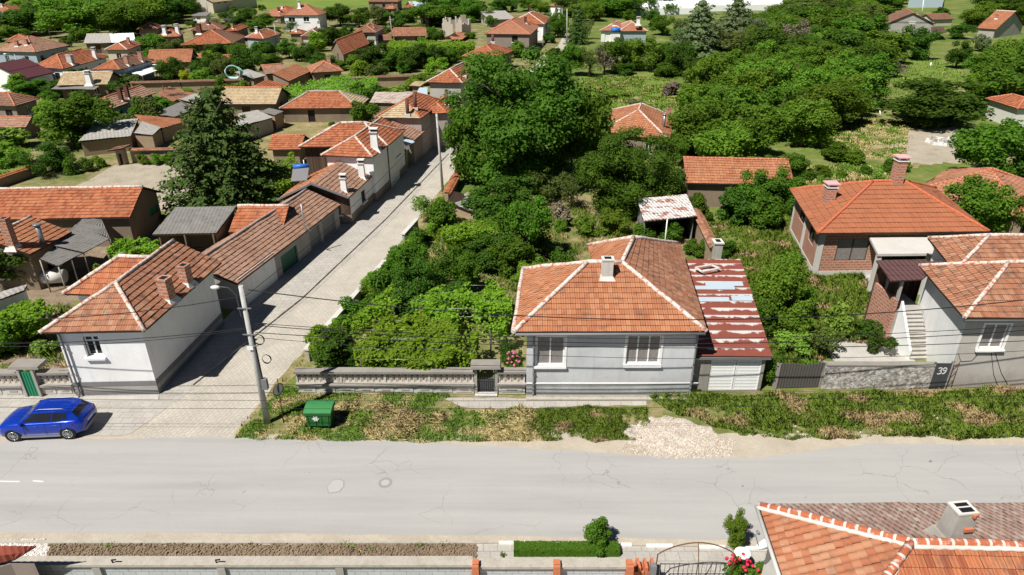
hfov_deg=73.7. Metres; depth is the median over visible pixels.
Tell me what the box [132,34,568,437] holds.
side street
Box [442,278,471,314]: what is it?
shrub
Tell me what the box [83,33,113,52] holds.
asbestos barn
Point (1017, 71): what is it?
tree
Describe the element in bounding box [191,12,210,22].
white hut
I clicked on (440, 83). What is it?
tall house
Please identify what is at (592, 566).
block wall
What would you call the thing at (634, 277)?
grey house
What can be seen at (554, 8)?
end house
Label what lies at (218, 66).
tree
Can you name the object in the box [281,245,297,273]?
door
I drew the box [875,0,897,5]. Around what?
tree
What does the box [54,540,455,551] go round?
kerb weeds
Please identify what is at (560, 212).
shrub
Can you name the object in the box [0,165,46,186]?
meadow wall
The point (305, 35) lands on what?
chimney house
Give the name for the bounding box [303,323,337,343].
shrub
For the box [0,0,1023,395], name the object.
ground
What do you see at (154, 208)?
window
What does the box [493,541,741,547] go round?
kerb line
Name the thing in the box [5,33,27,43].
hidden hut
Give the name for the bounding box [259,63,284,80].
brown shed
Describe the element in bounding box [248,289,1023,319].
overhead cable
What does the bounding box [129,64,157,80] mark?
white canopy
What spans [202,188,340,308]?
street outbuilding
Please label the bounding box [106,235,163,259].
grape arbour
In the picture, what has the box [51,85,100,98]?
grey lean to
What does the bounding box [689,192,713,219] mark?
shrub
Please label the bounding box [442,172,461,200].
street garden wall
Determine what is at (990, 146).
tree
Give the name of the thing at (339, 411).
cut hay
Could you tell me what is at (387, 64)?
tree
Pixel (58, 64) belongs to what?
twin chimney house
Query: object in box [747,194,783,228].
shrub
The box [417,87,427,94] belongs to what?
blue roof shed
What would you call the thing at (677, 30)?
tree
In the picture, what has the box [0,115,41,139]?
edge shed
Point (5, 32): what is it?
tree
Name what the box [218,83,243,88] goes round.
shrub
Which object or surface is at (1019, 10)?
tree
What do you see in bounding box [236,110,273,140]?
grey shed
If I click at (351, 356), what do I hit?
shrub
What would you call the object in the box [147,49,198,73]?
long orange barn
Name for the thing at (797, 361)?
shrub
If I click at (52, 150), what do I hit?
tree
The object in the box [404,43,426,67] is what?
tree
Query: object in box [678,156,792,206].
long barn
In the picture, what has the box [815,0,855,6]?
tree
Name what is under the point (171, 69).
tree
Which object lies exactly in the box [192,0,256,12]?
long white building
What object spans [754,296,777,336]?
shrub
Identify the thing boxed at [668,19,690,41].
tree
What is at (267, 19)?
tree
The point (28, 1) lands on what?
tree
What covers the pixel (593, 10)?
tree
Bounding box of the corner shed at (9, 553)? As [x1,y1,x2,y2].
[0,546,38,574]
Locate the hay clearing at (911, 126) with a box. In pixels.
[842,121,965,167]
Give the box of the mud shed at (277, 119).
[261,108,284,129]
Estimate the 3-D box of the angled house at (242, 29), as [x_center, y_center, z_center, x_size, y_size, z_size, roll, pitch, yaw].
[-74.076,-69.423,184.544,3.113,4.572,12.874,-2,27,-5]
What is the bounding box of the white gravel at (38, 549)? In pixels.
[0,538,49,555]
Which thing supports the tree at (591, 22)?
on the ground at (942, 46)
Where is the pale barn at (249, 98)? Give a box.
[219,86,290,115]
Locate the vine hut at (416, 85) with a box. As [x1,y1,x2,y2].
[409,81,424,91]
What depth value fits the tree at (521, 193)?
61.37 m
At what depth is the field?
304.40 m
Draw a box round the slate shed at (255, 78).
[234,69,266,85]
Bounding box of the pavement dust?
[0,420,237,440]
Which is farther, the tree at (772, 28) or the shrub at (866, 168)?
the tree at (772, 28)
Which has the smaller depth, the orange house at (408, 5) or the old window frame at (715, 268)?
the old window frame at (715, 268)
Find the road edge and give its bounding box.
[0,532,759,545]
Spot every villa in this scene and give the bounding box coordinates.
[282,0,326,30]
[599,16,647,41]
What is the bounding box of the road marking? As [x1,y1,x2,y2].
[0,480,43,481]
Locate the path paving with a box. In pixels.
[444,397,645,408]
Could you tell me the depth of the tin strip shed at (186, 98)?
102.74 m
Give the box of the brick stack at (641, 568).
[633,558,653,574]
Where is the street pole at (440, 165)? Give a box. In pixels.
[436,114,443,191]
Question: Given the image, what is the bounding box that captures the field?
[185,0,404,15]
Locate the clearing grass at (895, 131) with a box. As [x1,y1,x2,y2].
[819,117,910,164]
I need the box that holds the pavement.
[0,146,455,435]
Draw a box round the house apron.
[526,395,691,400]
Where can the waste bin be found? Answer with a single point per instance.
(318, 413)
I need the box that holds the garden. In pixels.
[0,281,73,370]
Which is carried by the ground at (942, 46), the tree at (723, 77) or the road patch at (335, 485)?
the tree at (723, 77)
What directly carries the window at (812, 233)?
in the brick house at (863, 226)
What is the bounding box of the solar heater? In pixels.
[291,163,309,181]
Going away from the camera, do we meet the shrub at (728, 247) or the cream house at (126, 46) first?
the shrub at (728, 247)
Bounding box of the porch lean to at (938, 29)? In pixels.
[931,27,945,32]
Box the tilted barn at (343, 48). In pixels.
[331,30,368,61]
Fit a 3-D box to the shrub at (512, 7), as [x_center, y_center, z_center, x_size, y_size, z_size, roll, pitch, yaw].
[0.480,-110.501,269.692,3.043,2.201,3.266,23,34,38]
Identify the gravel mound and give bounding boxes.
[622,416,718,454]
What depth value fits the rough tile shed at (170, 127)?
89.27 m
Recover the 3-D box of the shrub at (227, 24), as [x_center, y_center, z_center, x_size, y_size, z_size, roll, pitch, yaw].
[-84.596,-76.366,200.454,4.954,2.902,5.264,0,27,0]
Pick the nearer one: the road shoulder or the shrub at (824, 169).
the road shoulder
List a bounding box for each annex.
[261,7,285,23]
[268,134,309,165]
[864,259,943,359]
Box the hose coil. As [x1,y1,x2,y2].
[224,65,251,78]
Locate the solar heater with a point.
(299, 172)
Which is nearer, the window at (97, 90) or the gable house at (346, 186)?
the gable house at (346, 186)
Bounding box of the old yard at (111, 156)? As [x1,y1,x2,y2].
[93,87,429,159]
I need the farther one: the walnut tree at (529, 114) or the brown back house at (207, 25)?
the brown back house at (207, 25)
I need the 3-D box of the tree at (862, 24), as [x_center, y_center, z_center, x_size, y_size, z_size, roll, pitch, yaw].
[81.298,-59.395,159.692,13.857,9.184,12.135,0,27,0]
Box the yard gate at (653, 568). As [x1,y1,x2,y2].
[649,542,735,574]
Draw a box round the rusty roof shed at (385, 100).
[369,92,412,118]
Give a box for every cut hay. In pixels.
[332,400,367,425]
[364,398,448,440]
[477,402,539,431]
[784,400,817,423]
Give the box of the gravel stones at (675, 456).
[618,415,735,458]
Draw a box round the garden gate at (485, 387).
[470,359,500,396]
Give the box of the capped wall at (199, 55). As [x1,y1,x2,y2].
[197,53,229,59]
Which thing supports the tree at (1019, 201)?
on the ground at (942, 46)
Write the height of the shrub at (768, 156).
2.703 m
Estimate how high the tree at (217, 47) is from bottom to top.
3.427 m
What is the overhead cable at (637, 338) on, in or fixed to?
attached to the utility pole at (262, 384)
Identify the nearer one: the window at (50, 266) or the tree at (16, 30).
the window at (50, 266)
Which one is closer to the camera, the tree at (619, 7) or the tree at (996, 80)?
the tree at (996, 80)
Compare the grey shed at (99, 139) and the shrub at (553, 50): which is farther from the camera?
the shrub at (553, 50)
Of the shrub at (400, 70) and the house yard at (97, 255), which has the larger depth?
the shrub at (400, 70)
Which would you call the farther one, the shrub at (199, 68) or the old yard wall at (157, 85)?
the shrub at (199, 68)
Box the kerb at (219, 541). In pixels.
[0,540,492,543]
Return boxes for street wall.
[303,260,386,361]
[401,218,418,243]
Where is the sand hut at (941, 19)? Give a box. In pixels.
[921,13,953,25]
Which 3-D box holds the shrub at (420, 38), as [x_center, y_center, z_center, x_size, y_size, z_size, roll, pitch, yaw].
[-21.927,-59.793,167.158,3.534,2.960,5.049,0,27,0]
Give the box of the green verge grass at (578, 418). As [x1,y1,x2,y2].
[507,404,649,442]
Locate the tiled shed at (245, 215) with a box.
[228,204,293,232]
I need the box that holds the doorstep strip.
[71,395,158,401]
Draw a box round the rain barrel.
[734,547,750,574]
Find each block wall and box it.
[6,556,472,574]
[479,558,553,574]
[560,558,625,574]
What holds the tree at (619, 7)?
on the ground at (942, 46)
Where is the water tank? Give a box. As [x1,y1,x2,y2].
[39,269,68,286]
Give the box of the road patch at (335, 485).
[327,479,343,492]
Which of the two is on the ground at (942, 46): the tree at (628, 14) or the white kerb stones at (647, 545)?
the tree at (628, 14)
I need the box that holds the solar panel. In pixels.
[611,28,620,31]
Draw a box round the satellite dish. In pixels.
[755,530,767,549]
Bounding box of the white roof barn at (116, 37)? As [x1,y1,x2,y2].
[110,33,134,43]
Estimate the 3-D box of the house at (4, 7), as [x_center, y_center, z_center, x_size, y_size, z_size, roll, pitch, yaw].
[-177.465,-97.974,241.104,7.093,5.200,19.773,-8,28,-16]
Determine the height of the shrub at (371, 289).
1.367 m
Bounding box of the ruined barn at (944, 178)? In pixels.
[923,167,1023,232]
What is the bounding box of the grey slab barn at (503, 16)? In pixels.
[481,10,513,26]
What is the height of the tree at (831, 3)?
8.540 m
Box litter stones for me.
[770,409,981,435]
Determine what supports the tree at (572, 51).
on the ground at (942, 46)
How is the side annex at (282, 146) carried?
on the village ground at (59, 178)
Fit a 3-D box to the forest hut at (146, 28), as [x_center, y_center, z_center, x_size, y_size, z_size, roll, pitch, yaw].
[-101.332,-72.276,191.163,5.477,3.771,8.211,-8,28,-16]
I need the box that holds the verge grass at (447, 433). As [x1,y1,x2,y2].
[235,384,549,442]
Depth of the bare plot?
74.48 m
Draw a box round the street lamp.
[558,8,567,45]
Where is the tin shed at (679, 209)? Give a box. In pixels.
[637,194,696,239]
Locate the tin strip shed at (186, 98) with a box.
[179,93,199,105]
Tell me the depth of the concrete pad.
41.98 m
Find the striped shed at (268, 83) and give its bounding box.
[255,80,288,88]
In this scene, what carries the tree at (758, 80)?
on the ground at (942, 46)
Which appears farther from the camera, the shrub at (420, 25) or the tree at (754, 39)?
the shrub at (420, 25)
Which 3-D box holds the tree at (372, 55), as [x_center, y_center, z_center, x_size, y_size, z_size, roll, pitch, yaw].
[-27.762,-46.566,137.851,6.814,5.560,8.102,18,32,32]
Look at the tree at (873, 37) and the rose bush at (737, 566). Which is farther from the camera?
the tree at (873, 37)
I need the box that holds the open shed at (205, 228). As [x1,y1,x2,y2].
[153,206,236,251]
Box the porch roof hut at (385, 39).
[378,35,393,46]
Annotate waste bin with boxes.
[303,399,334,428]
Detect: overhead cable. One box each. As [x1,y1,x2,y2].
[0,295,245,319]
[0,328,245,343]
[0,329,245,346]
[0,396,1001,400]
[13,402,1023,408]
[246,118,435,295]
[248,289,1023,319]
[250,130,435,312]
[255,323,1017,338]
[255,332,1017,347]
[256,325,1023,343]
[264,338,1015,358]
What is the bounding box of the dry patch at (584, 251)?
[545,227,633,262]
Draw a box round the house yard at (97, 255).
[68,218,201,300]
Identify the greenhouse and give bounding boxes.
[628,0,699,14]
[706,0,782,10]
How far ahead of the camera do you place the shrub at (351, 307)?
45.53 m
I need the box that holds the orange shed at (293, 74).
[271,64,311,86]
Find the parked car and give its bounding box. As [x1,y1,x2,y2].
[0,397,97,441]
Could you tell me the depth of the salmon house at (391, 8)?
249.66 m
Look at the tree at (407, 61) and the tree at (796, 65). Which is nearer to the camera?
the tree at (796, 65)
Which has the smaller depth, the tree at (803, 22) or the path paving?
the path paving
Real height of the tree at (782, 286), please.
4.943 m
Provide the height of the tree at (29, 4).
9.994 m
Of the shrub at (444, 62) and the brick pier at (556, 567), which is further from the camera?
the shrub at (444, 62)
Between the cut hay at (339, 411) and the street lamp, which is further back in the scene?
the street lamp
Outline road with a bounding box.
[0,436,1023,551]
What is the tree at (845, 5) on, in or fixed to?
on the ground at (942, 46)
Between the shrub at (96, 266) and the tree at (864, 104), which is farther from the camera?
the tree at (864, 104)
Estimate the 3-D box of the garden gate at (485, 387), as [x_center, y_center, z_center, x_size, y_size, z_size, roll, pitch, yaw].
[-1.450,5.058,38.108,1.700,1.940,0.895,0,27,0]
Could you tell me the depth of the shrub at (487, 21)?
213.62 m
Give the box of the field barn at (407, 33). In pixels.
[392,27,426,42]
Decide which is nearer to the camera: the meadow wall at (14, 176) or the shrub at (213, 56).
the meadow wall at (14, 176)
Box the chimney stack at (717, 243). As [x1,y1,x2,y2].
[710,238,724,258]
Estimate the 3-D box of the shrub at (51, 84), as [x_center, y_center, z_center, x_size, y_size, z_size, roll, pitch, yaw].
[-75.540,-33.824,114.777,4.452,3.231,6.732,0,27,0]
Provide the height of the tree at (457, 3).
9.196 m
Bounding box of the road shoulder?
[9,427,1023,457]
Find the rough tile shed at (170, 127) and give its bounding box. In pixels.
[134,114,190,141]
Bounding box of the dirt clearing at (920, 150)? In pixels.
[891,127,964,164]
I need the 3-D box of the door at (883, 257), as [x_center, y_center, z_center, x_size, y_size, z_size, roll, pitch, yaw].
[29.699,-1.838,51.995,3.865,1.790,0.153,0,27,0]
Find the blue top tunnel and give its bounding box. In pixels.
[907,0,943,7]
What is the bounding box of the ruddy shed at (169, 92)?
[158,86,196,102]
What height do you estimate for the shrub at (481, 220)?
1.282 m
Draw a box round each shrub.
[0,126,31,146]
[0,139,29,166]
[0,317,20,355]
[3,308,48,345]
[7,72,27,93]
[28,339,59,354]
[32,99,53,118]
[36,90,61,100]
[39,84,51,96]
[46,76,62,95]
[46,306,56,322]
[58,37,72,46]
[62,155,81,175]
[65,68,84,71]
[67,28,87,41]
[76,157,96,171]
[90,156,106,167]
[90,263,101,271]
[105,80,129,92]
[113,113,138,124]
[120,73,142,87]
[127,103,142,125]
[129,96,163,120]
[135,154,148,163]
[143,48,154,56]
[149,153,161,164]
[150,96,169,108]
[159,151,175,164]
[166,39,184,48]
[167,100,176,105]
[178,70,190,79]
[184,20,197,26]
[188,67,215,79]
[189,65,204,79]
[201,51,223,60]
[204,74,228,87]
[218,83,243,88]
[220,22,230,29]
[230,80,249,85]
[248,43,264,56]
[253,190,272,203]
[257,4,266,10]
[291,54,305,60]
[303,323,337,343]
[307,31,326,49]
[308,333,326,366]
[309,328,351,366]
[313,51,325,59]
[331,60,347,69]
[331,318,340,324]
[335,315,353,333]
[337,295,360,314]
[342,29,355,36]
[345,54,362,69]
[346,340,362,366]
[348,59,368,75]
[348,81,381,103]
[349,100,380,120]
[357,7,367,13]
[358,291,388,308]
[359,275,369,297]
[359,285,378,296]
[361,271,371,283]
[364,62,389,75]
[366,260,406,291]
[368,39,376,47]
[378,85,392,91]
[382,26,390,34]
[389,84,408,91]
[389,287,421,317]
[395,61,410,72]
[404,77,419,89]
[404,227,424,242]
[410,24,425,26]
[412,73,433,85]
[417,37,426,40]
[423,61,441,74]
[425,197,457,231]
[426,26,438,34]
[426,29,445,40]
[426,222,437,233]
[427,57,448,68]
[431,223,458,241]
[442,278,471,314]
[447,48,464,58]
[461,186,514,220]
[464,32,475,38]
[465,219,496,225]
[484,15,499,25]
[486,235,535,277]
[498,337,514,363]
[504,349,523,377]
[509,40,525,57]
[510,5,517,10]
[510,260,528,282]
[528,255,550,265]
[529,171,560,195]
[534,238,559,258]
[543,32,555,42]
[545,47,561,59]
[549,246,578,262]
[551,201,574,222]
[553,218,567,230]
[571,214,598,234]
[582,516,611,556]
[597,206,631,237]
[602,88,629,95]
[611,62,634,75]
[625,98,646,104]
[627,222,655,237]
[653,62,677,76]
[654,220,683,240]
[661,81,680,95]
[674,168,684,194]
[682,238,704,257]
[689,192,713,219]
[715,185,753,226]
[721,240,736,258]
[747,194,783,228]
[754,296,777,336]
[763,349,787,384]
[764,154,776,157]
[773,251,806,266]
[773,329,812,355]
[783,286,818,312]
[783,300,815,341]
[789,356,802,364]
[796,168,817,179]
[800,357,817,364]
[812,323,845,355]
[815,164,832,176]
[820,141,850,160]
[820,298,853,335]
[836,167,848,177]
[845,148,866,163]
[847,315,882,338]
[854,164,873,174]
[866,328,899,353]
[871,168,883,178]
[882,157,893,171]
[931,7,950,13]
[971,33,992,51]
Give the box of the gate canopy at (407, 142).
[404,139,414,145]
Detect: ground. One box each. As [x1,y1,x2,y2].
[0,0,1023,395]
[0,9,562,213]
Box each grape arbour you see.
[0,298,55,361]
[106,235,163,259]
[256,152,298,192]
[283,74,378,103]
[341,283,417,335]
[350,311,478,379]
[388,38,475,59]
[410,279,512,355]
[441,221,502,256]
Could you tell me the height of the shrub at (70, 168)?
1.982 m
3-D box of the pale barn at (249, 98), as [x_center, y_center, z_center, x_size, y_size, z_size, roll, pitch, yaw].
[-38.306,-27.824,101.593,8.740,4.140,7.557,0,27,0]
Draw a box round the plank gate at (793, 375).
[771,360,827,388]
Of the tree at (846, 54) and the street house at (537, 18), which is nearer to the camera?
the tree at (846, 54)
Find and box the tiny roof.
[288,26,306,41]
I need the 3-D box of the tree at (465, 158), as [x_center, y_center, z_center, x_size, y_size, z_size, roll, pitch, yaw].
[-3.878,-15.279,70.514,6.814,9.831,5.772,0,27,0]
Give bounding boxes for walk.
[473,544,766,574]
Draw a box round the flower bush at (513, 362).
[506,350,523,375]
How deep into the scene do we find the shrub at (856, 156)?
78.50 m
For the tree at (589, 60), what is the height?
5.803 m
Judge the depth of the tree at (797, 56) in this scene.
115.07 m
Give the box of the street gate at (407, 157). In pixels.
[405,150,408,168]
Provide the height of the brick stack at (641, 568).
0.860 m
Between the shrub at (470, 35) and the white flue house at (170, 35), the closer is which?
the white flue house at (170, 35)
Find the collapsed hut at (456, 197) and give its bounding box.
[448,191,474,218]
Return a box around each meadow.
[0,139,33,174]
[577,73,680,112]
[890,60,966,88]
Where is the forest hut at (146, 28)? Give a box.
[137,22,161,36]
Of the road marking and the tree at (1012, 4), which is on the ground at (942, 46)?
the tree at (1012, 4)
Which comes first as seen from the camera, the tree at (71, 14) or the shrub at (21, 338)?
the shrub at (21, 338)
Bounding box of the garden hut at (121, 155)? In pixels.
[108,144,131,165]
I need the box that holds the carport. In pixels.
[39,219,110,295]
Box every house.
[0,3,20,13]
[0,35,69,62]
[0,58,54,91]
[0,92,39,115]
[0,215,74,289]
[38,47,107,79]
[38,239,223,397]
[56,70,122,99]
[93,51,154,80]
[94,84,155,120]
[104,37,141,59]
[158,24,184,45]
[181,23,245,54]
[190,20,227,37]
[225,23,248,38]
[245,26,280,49]
[273,4,293,11]
[277,158,372,223]
[279,90,369,122]
[298,117,405,201]
[301,21,322,42]
[306,57,343,82]
[353,23,383,47]
[367,0,401,10]
[375,91,462,156]
[384,4,396,14]
[403,1,412,8]
[425,61,475,108]
[442,15,473,39]
[462,34,513,69]
[484,16,539,50]
[511,235,708,395]
[518,7,549,39]
[549,3,567,15]
[609,103,672,160]
[755,500,1023,574]
[789,154,989,294]
[884,8,934,32]
[918,233,1023,304]
[918,260,1023,386]
[977,10,1023,37]
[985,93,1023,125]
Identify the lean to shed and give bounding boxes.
[391,121,424,164]
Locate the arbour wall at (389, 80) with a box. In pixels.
[348,75,411,86]
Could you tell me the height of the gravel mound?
0.374 m
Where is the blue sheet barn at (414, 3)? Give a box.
[405,1,425,5]
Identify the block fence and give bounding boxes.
[0,369,24,394]
[35,368,75,394]
[293,367,474,393]
[497,367,525,393]
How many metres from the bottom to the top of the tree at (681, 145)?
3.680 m
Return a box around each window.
[5,109,12,115]
[26,106,33,114]
[47,263,62,269]
[84,336,106,360]
[93,88,100,94]
[149,205,157,215]
[288,17,295,22]
[338,203,342,216]
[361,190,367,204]
[511,36,517,42]
[534,336,566,368]
[623,335,663,367]
[800,210,804,222]
[809,226,814,243]
[834,238,869,260]
[974,322,1013,351]
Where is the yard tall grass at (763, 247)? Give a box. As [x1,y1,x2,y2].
[708,213,872,366]
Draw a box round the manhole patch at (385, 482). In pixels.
[378,477,391,487]
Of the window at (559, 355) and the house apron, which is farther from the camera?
the house apron
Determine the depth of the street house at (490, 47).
137.42 m
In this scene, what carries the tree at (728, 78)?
on the ground at (942, 46)
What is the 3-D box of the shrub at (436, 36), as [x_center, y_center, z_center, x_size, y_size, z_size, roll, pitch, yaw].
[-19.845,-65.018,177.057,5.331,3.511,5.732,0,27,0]
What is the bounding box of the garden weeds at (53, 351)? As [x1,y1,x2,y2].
[0,301,71,370]
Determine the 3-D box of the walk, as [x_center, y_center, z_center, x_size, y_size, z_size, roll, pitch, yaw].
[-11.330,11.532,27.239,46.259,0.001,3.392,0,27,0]
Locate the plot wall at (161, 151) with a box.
[128,147,181,162]
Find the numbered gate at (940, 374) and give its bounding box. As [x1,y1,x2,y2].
[927,361,953,389]
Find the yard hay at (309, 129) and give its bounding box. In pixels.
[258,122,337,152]
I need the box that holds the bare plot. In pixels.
[77,164,191,210]
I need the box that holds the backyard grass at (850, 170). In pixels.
[802,162,912,183]
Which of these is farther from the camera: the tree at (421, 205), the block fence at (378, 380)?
the tree at (421, 205)
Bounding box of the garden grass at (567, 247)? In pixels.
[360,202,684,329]
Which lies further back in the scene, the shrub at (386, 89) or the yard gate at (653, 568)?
the shrub at (386, 89)
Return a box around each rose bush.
[722,552,754,574]
[747,560,764,574]
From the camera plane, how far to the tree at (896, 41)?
142.04 m
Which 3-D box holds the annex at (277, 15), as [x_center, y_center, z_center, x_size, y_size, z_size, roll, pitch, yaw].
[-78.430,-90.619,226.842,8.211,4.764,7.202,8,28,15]
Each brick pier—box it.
[472,559,479,574]
[553,559,560,574]
[625,559,633,574]
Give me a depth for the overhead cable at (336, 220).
43.09 m
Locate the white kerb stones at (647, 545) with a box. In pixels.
[499,541,766,549]
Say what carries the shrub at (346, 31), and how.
on the village ground at (59, 178)
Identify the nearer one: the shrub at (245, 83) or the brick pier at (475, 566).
the brick pier at (475, 566)
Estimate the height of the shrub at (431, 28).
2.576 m
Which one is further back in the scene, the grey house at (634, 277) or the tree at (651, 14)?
the tree at (651, 14)
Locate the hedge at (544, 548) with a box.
[513,540,619,556]
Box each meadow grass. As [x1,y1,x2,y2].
[890,59,965,94]
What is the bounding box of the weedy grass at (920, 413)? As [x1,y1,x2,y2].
[647,383,1023,440]
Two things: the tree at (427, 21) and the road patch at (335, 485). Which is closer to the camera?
the road patch at (335, 485)
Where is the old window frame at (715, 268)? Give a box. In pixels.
[695,264,719,272]
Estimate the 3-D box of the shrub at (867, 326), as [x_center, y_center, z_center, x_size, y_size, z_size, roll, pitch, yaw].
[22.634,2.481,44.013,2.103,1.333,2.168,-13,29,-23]
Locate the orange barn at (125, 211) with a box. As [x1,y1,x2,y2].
[0,185,162,246]
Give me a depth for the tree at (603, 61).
132.92 m
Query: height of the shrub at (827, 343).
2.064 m
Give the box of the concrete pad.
[827,341,914,361]
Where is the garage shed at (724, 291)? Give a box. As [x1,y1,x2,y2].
[685,259,771,390]
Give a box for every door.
[95,45,101,52]
[118,153,122,164]
[242,106,249,111]
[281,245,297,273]
[308,110,315,121]
[309,225,320,249]
[322,213,334,239]
[605,34,610,40]
[707,360,736,389]
[732,360,761,389]
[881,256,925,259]
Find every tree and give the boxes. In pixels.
[0,5,43,34]
[0,24,13,41]
[0,78,48,95]
[0,249,28,280]
[2,26,30,34]
[5,0,27,6]
[13,148,61,176]
[20,0,63,28]
[22,0,78,22]
[32,0,105,33]
[32,90,119,148]
[34,140,75,171]
[81,0,115,29]
[95,3,156,35]
[103,0,174,25]
[131,33,165,49]
[152,56,185,79]
[152,83,287,220]
[153,0,180,17]
[156,40,180,49]
[159,0,196,22]
[172,0,201,17]
[184,43,201,52]
[188,57,217,76]
[199,15,220,22]
[204,43,226,53]
[209,55,235,78]
[217,10,235,17]
[224,42,247,53]
[227,13,249,25]
[228,46,262,74]
[236,6,257,22]
[245,20,264,30]
[250,41,279,55]
[253,13,276,27]
[255,53,281,65]
[271,28,283,36]
[275,38,297,57]
[280,20,300,31]
[291,41,319,61]
[308,54,336,64]
[316,26,344,44]
[321,3,350,25]
[335,25,354,36]
[343,9,372,27]
[354,43,388,67]
[366,5,388,24]
[380,58,395,70]
[381,48,408,70]
[383,9,417,26]
[384,236,430,269]
[390,257,446,294]
[395,57,416,71]
[400,4,464,26]
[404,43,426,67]
[406,0,457,9]
[410,195,444,222]
[418,43,446,65]
[420,16,433,26]
[429,242,458,284]
[431,0,486,17]
[436,244,483,290]
[438,49,461,62]
[439,45,610,188]
[441,94,498,184]
[456,0,485,22]
[462,233,507,271]
[480,7,493,19]
[483,175,535,218]
[486,208,517,242]
[487,0,519,11]
[503,195,554,259]
[517,0,541,10]
[526,167,567,202]
[530,1,550,13]
[545,80,614,181]
[547,10,569,37]
[554,0,587,14]
[558,171,580,208]
[560,43,587,71]
[563,0,605,14]
[563,4,589,45]
[573,126,687,220]
[579,46,599,76]
[580,1,605,19]
[582,15,594,38]
[594,37,629,72]
[595,42,617,74]
[596,0,640,16]
[604,9,619,15]
[608,0,645,14]
[622,9,637,20]
[622,36,662,70]
[641,10,659,27]
[643,0,679,9]
[649,14,674,34]
[650,41,670,67]
[662,41,697,76]
[665,43,718,58]
[666,99,734,155]
[667,136,688,165]
[668,0,733,57]
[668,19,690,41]
[671,25,688,39]
[675,80,734,117]
[675,82,697,98]
[681,57,701,81]
[682,56,734,95]
[689,119,755,157]
[691,85,736,100]
[699,85,771,119]
[701,48,747,73]
[702,72,736,86]
[712,26,729,51]
[712,28,767,53]
[715,0,757,38]
[721,101,784,150]
[723,507,748,549]
[724,74,735,84]
[725,11,774,17]
[727,57,777,73]
[730,64,783,94]
[733,24,788,41]
[733,103,787,127]
[735,168,774,213]
[737,17,776,34]
[741,27,811,54]
[745,10,785,25]
[745,48,775,63]
[748,39,780,58]
[751,256,809,330]
[755,86,801,129]
[758,10,809,18]
[762,59,809,77]
[763,62,801,100]
[763,164,807,213]
[764,4,795,13]
[764,17,796,35]
[766,14,800,19]
[772,1,798,9]
[774,49,812,67]
[776,43,807,57]
[779,2,819,12]
[780,0,811,4]
[780,97,838,146]
[781,19,815,39]
[782,152,812,178]
[783,29,882,55]
[783,58,814,80]
[786,7,825,17]
[786,14,841,31]
[790,78,863,130]
[791,68,826,102]
[792,45,823,67]
[802,40,827,76]
[808,4,868,29]
[809,0,851,6]
[809,23,844,35]
[813,28,865,42]
[813,55,848,84]
[814,42,854,64]
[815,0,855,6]
[820,48,872,71]
[821,69,881,108]
[824,1,852,10]
[832,13,891,31]
[834,51,897,97]
[834,74,874,123]
[841,45,877,60]
[843,6,880,25]
[845,30,871,44]
[846,30,914,61]
[852,4,887,26]
[853,0,878,3]
[853,0,891,11]
[859,55,889,93]
[860,39,900,64]
[865,32,900,52]
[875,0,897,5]
[876,76,995,128]
[879,7,897,14]
[888,0,904,8]
[891,58,909,76]
[897,47,907,60]
[900,25,942,58]
[943,173,1017,232]
[944,40,973,67]
[945,23,978,38]
[947,117,1023,175]
[958,8,989,26]
[961,45,994,69]
[963,70,986,105]
[966,61,1023,105]
[969,53,1023,74]
[970,0,1023,10]
[971,37,1021,69]
[974,1,1005,19]
[988,38,1023,51]
[1001,0,1020,10]
[1004,68,1023,74]
[1009,126,1023,177]
[1010,195,1023,232]
[1015,40,1023,56]
[1016,2,1023,22]
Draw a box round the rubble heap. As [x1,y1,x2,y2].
[925,136,956,145]
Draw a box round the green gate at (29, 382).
[7,359,47,396]
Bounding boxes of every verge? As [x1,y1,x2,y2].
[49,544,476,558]
[232,187,445,436]
[244,387,1023,434]
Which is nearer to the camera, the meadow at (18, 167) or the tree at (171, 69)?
the meadow at (18, 167)
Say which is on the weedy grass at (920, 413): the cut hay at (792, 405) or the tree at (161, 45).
the cut hay at (792, 405)
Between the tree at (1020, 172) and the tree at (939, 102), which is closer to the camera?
the tree at (1020, 172)
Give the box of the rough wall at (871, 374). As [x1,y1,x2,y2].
[821,361,935,389]
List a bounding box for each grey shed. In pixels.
[79,118,137,155]
[134,121,163,147]
[158,102,195,118]
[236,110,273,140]
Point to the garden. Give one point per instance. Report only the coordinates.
(55, 295)
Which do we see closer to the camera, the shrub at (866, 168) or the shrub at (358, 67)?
the shrub at (866, 168)
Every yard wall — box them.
[129,78,241,93]
[692,208,715,258]
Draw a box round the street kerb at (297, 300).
[191,153,448,384]
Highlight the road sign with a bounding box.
[273,378,283,422]
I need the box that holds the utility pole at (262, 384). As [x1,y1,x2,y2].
[210,285,271,424]
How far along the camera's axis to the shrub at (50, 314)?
44.77 m
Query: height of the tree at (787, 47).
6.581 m
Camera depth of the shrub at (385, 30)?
192.81 m

